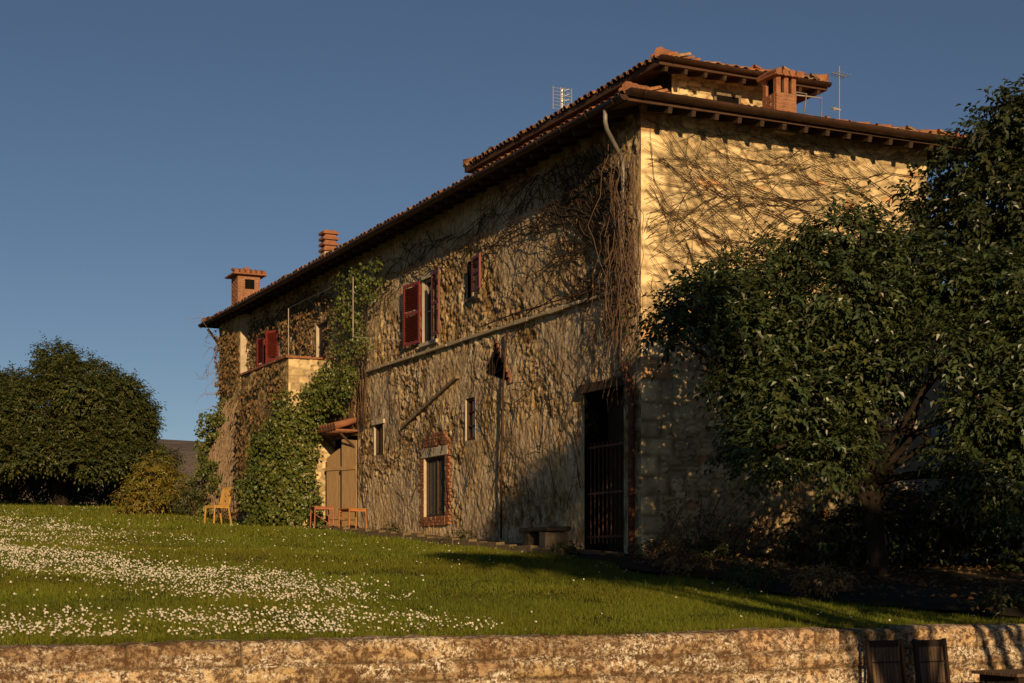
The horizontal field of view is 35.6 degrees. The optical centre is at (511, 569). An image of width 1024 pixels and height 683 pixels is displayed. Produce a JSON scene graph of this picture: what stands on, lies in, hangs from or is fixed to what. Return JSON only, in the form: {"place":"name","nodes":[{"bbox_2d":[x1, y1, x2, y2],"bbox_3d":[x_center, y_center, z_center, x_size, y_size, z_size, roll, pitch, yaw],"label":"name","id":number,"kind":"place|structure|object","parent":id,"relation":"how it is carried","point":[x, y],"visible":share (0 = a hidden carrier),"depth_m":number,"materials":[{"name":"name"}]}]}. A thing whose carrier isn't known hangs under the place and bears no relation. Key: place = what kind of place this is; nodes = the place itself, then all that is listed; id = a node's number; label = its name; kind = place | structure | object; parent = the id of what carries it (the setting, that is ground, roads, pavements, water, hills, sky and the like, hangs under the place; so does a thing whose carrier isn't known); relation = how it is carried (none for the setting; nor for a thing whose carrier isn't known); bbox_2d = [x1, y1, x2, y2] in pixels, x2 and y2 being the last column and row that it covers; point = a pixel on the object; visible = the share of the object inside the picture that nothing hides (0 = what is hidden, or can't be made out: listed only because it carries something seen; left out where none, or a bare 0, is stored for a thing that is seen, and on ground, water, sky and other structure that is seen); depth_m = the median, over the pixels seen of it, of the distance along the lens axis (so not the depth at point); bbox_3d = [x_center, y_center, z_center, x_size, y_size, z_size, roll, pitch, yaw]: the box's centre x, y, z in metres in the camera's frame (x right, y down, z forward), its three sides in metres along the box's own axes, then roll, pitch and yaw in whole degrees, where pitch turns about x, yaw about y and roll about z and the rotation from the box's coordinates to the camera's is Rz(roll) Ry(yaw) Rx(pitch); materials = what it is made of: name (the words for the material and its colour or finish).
{"place":"outdoors","nodes":[
{"label":"outdoors","id":0,"kind":"place"},
{"bbox_2d":[1,410,207,504],"bbox_3d":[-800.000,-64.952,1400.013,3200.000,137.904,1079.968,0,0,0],"label":"hills","id":1,"kind":"structure","parent":0,"point":[184,446],"depth_m":1173.27,"materials":[{"name":"green plant"}]},
{"bbox_2d":[307,525,622,553],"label":"path","id":2,"kind":"structure","parent":0,"point":[582,552],"depth_m":30.57,"materials":[{"name":"stone"}]},
{"bbox_2d":[310,506,333,526],"bbox_3d":[-4.558,-1.269,38.223,0.484,0.491,0.484,0,0,-20],"label":"garden stool","id":3,"kind":"object","parent":2,"relation":"on","point":[314,508],"visible":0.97,"depth_m":38.08,"materials":[{"name":"red paint"}]},
{"bbox_2d":[338,508,366,528],"bbox_3d":[-3.666,-1.166,36.654,0.484,0.491,0.484,0,0,-37],"label":"garden stool","id":4,"kind":"object","parent":2,"relation":"on","point":[349,510],"visible":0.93,"depth_m":36.60,"materials":[{"name":"orange paint"}]},
{"bbox_2d":[369,520,408,532],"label":"weeds","id":5,"kind":"object","parent":2,"relation":"on","point":[392,529],"visible":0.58,"depth_m":34.56,"materials":[{"name":"green plant"}]},
{"bbox_2d":[335,527,568,556],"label":"kerb","id":6,"kind":"structure","parent":2,"relation":"on","point":[474,542],"depth_m":30.14,"materials":[{"name":"stone"}]},
{"bbox_2d":[438,527,483,541],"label":"weeds","id":7,"kind":"object","parent":2,"relation":"on","point":[463,536],"visible":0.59,"depth_m":30.63,"materials":[{"name":"green plant"}]},
{"bbox_2d":[519,526,570,548],"bbox_3d":[0.574,-0.514,28.095,0.499,0.496,1.125,0,0,-25],"label":"stone bench","id":8,"kind":"object","parent":2,"relation":"on","point":[543,536],"visible":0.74,"depth_m":27.74,"materials":[{"name":"grey stone"}]},
{"bbox_2d":[547,540,583,555],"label":"weeds","id":9,"kind":"object","parent":2,"relation":"on","point":[561,544],"visible":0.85,"depth_m":26.28,"materials":[{"name":"green plant"}]},
{"bbox_2d":[0,498,1023,644],"bbox_3d":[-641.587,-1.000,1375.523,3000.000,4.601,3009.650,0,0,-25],"label":"lawn ground","id":10,"kind":"structure","parent":0,"point":[649,573],"depth_m":18.31,"materials":[{"name":"plant"}]},
{"bbox_2d":[0,468,156,505],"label":"hedge","id":11,"kind":"object","parent":10,"relation":"on","point":[98,496],"visible":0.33,"depth_m":63.75,"materials":[{"name":"green plant"}]},
{"bbox_2d":[0,331,189,506],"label":"dome tree","id":12,"kind":"object","parent":10,"relation":"on","point":[95,425],"visible":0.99,"depth_m":56.27,"materials":[{"name":"green plant"}]},
{"bbox_2d":[105,445,194,514],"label":"bush","id":13,"kind":"object","parent":10,"relation":"on","point":[157,500],"visible":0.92,"depth_m":47.73,"materials":[{"name":"green plant"}]},
{"bbox_2d":[165,477,209,516],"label":"bush","id":14,"kind":"object","parent":10,"relation":"on","point":[187,498],"visible":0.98,"depth_m":47.12,"materials":[{"name":"green plant"}]},
{"bbox_2d":[204,487,232,523],"bbox_3d":[-7.301,-1.603,39.679,0.434,0.926,0.602,0,0,45],"label":"garden chair","id":15,"kind":"object","parent":10,"relation":"on","point":[221,505],"visible":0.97,"depth_m":39.69,"materials":[{"name":"yellow wood"}]},
{"bbox_2d":[0,504,974,640],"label":"daisies","id":16,"kind":"object","parent":10,"relation":"on","point":[251,580],"visible":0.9,"depth_m":17.79,"materials":[{"name":"white plant"}]},
{"bbox_2d":[198,47,982,553],"bbox_3d":[-0.771,-4.393,38.274,7.950,9.786,26.394,0,0,-25],"label":"farmhouse","id":17,"kind":"object","parent":10,"relation":"on","point":[628,465],"visible":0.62,"depth_m":28.64,"materials":[{"name":"stone"}]},
{"bbox_2d":[183,285,333,519],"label":"climbing creeper","id":18,"kind":"object","parent":17,"relation":"attached to","point":[212,476],"visible":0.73,"depth_m":45.86,"materials":[{"name":"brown plant"}]},
{"bbox_2d":[256,329,278,366],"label":"window","id":19,"kind":"structure","parent":17,"relation":"in","point":[267,346],"depth_m":44.06,"materials":[{"name":"paint"}]},
{"bbox_2d":[223,253,388,528],"bbox_3d":[-4.837,-3.859,38.533,6.548,6.713,2.190,0,0,41],"label":"ivy","id":20,"kind":"object","parent":17,"relation":"attached to","point":[262,504],"visible":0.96,"depth_m":38.72,"materials":[{"name":"green plant"}]},
{"bbox_2d":[316,320,327,356],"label":"terrace door","id":21,"kind":"structure","parent":17,"relation":"in","point":[320,350],"depth_m":40.75,"materials":[{"name":"paint"}]},
{"bbox_2d":[314,417,359,528],"bbox_3d":[-4.056,-2.211,38.767,1.126,2.922,1.650,0,0,-26],"label":"plank doorway","id":22,"kind":"structure","parent":17,"relation":"in","point":[342,465],"depth_m":38.42,"materials":[{"name":"brown wood"}]},
{"bbox_2d":[288,276,402,354],"bbox_3d":[-3.944,-5.758,37.270,1.212,1.333,4.750,0,0,-25],"label":"pergola","id":23,"kind":"object","parent":17,"relation":"on","point":[353,317],"visible":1,"depth_m":35.24,"materials":[{"name":"grey metal"}]},
{"bbox_2d":[372,419,384,455],"bbox_3d":[-3.037,-3.060,36.843,0.160,0.800,0.760,0,0,-25],"label":"window","id":24,"kind":"structure","parent":17,"relation":"in","point":[378,425],"depth_m":37.02,"materials":[{"name":"paint"}]},
{"bbox_2d":[403,268,440,347],"bbox_3d":[-1.848,-5.580,34.171,0.375,1.560,2.266,0,0,-25],"label":"window","id":25,"kind":"structure","parent":17,"relation":"in","point":[411,296],"depth_m":34.46,"materials":[{"name":"paint"}]},
{"bbox_2d":[419,431,452,525],"bbox_3d":[-1.599,-1.926,33.846,0.167,1.967,1.647,0,0,-25],"label":"window","id":26,"kind":"structure","parent":17,"relation":"in","point":[433,487],"depth_m":33.87,"materials":[{"name":"stone"}]},
{"bbox_2d":[252,138,634,526],"bbox_3d":[-2.774,-4.044,36.033,0.064,6.522,22.190,0,0,-26],"label":"bare creeper","id":27,"kind":"object","parent":17,"relation":"attached to","point":[592,199],"visible":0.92,"depth_m":28.93,"materials":[{"name":"brown plant"}]},
{"bbox_2d":[465,397,475,440],"bbox_3d":[-0.789,-3.045,32.155,0.120,0.850,0.500,0,0,-25],"label":"window","id":28,"kind":"structure","parent":17,"relation":"in","point":[470,406],"depth_m":32.33,"materials":[{"name":"paint"}]},
{"bbox_2d":[465,253,480,302],"bbox_3d":[-0.664,-5.815,31.756,0.315,0.810,1.146,0,0,-14],"label":"window","id":29,"kind":"structure","parent":17,"relation":"in","point":[474,266],"depth_m":31.68,"materials":[{"name":"red wood"}]},
{"bbox_2d":[553,86,571,108],"bbox_3d":[1.082,-9.320,33.645,0.455,1.740,0.151,0,0,-25],"label":"grid aerial","id":30,"kind":"object","parent":17,"relation":"on","point":[561,105],"visible":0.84,"depth_m":33.66,"materials":[{"name":"metal"}]},
{"bbox_2d":[578,376,624,553],"bbox_3d":[1.766,-1.735,27.207,0.570,2.970,1.670,0,0,-26],"label":"barred doorway","id":31,"kind":"structure","parent":17,"relation":"in","point":[603,429],"depth_m":27.72,"materials":[{"name":"black metal"}]},
{"bbox_2d":[559,136,644,417],"bbox_3d":[1.308,-4.734,26.843,0.606,4.649,2.865,0,0,-26],"label":"hanging vine","id":32,"kind":"object","parent":17,"relation":"attached to","point":[617,224],"visible":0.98,"depth_m":26.12,"materials":[{"name":"brown plant"}]},
{"bbox_2d":[712,91,740,103],"bbox_3d":[3.764,-8.180,27.978,0.560,0.340,0.100,0,0,-25],"label":"attic window","id":33,"kind":"structure","parent":17,"relation":"in","point":[719,96],"depth_m":27.93,"materials":[{"name":"grey stone"}]},
{"bbox_2d":[644,118,920,406],"bbox_3d":[4.754,-5.041,27.195,5.770,4.678,0.035,0,0,-25],"label":"bare creeper","id":34,"kind":"object","parent":17,"relation":"attached to","point":[738,198],"visible":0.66,"depth_m":26.72,"materials":[{"name":"brown plant"}]},
{"bbox_2d":[829,66,849,118],"bbox_3d":[5.913,-8.475,28.814,0.264,1.250,0.544,0,0,43],"label":"yagi aerial","id":35,"kind":"object","parent":17,"relation":"on","point":[835,108],"visible":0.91,"depth_m":28.81,"materials":[{"name":"grey metal"}]},
{"bbox_2d":[571,554,1023,616],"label":"planting bed","id":36,"kind":"object","parent":10,"relation":"on","point":[936,601],"visible":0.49,"depth_m":21.47,"materials":[{"name":"soil"}]},
{"bbox_2d":[624,534,682,558],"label":"weeds","id":37,"kind":"object","parent":36,"relation":"on","point":[652,548],"visible":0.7,"depth_m":24.70,"materials":[{"name":"green plant"}]},
{"bbox_2d":[648,548,717,577],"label":"weeds","id":38,"kind":"object","parent":36,"relation":"on","point":[684,565],"visible":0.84,"depth_m":22.23,"materials":[{"name":"green plant"}]},
{"bbox_2d":[679,526,740,557],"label":"weeds","id":39,"kind":"object","parent":36,"relation":"on","point":[708,547],"visible":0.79,"depth_m":25.45,"materials":[{"name":"green plant"}]},
{"bbox_2d":[654,474,832,555],"bbox_3d":[3.944,-1.039,26.435,3.571,1.858,0.480,0,0,-25],"label":"shrub","id":40,"kind":"object","parent":36,"relation":"on","point":[752,544],"visible":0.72,"depth_m":26.37,"materials":[{"name":"green plant"}]},
{"bbox_2d":[717,553,781,588],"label":"weeds","id":41,"kind":"object","parent":36,"relation":"on","point":[752,564],"visible":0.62,"depth_m":20.79,"materials":[{"name":"green plant"}]},
{"bbox_2d":[729,562,787,593],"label":"weeds","id":42,"kind":"object","parent":36,"relation":"on","point":[753,580],"visible":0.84,"depth_m":20.19,"materials":[{"name":"green plant"}]},
{"bbox_2d":[600,551,1023,611],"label":"fallen leaves","id":43,"kind":"object","parent":36,"relation":"on","point":[921,580],"visible":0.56,"depth_m":22.29,"materials":[{"name":"brown plant"}]},
{"bbox_2d":[620,179,1023,578],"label":"broad tree","id":44,"kind":"object","parent":36,"relation":"on","point":[821,356],"visible":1,"depth_m":21.30,"materials":[{"name":"green plant"}]},
{"bbox_2d":[782,561,863,602],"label":"weeds","id":45,"kind":"object","parent":36,"relation":"on","point":[820,583],"visible":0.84,"depth_m":19.15,"materials":[{"name":"green plant"}]},
{"bbox_2d":[769,478,1023,573],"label":"shrub","id":46,"kind":"object","parent":36,"relation":"on","point":[950,537],"visible":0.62,"depth_m":24.63,"materials":[{"name":"green plant"}]},
{"bbox_2d":[869,74,1023,554],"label":"tall tree","id":47,"kind":"object","parent":36,"relation":"on","point":[997,151],"visible":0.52,"depth_m":23.58,"materials":[{"name":"green plant"}]},
{"bbox_2d":[974,576,1023,618],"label":"shrub","id":48,"kind":"object","parent":36,"relation":"on","point":[1018,597],"visible":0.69,"depth_m":17.98,"materials":[{"name":"green plant"}]},
{"bbox_2d":[844,285,1022,558],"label":"annex","id":49,"kind":"object","parent":10,"relation":"on","point":[919,440],"visible":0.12,"depth_m":27.11,"materials":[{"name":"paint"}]},
{"bbox_2d":[926,416,954,468],"bbox_3d":[7.311,-2.122,27.277,0.600,1.000,0.100,0,0,-25],"label":"window","id":50,"kind":"structure","parent":49,"relation":"in","point":[931,432],"depth_m":27.16,"materials":[{"name":"grey wood"}]},
{"bbox_2d":[0,0,1023,441],"label":"sky","id":51,"kind":"structure","parent":0,"point":[151,151],"materials":[{"name":"blue"}]},
{"label":"lower terrace","id":52,"kind":"structure","parent":0,"visible":0},
{"bbox_2d":[0,623,1023,682],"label":"retaining wall","id":53,"kind":"structure","parent":52,"relation":"on","point":[813,654],"depth_m":13.99,"materials":[{"name":"stone"}]},
{"bbox_2d":[864,639,906,682],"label":"folding chair","id":54,"kind":"object","parent":52,"relation":"on","point":[889,663],"visible":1,"depth_m":15.40,"materials":[{"name":"brown wood"}]},
{"bbox_2d":[912,638,950,682],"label":"folding chair","id":55,"kind":"object","parent":52,"relation":"on","point":[931,662],"visible":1,"depth_m":15.52,"materials":[{"name":"brown wood"}]},
{"bbox_2d":[971,669,1023,682],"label":"table","id":56,"kind":"object","parent":52,"relation":"on","point":[998,675],"visible":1,"depth_m":15.20,"materials":[{"name":"brown wood"}]}
]}

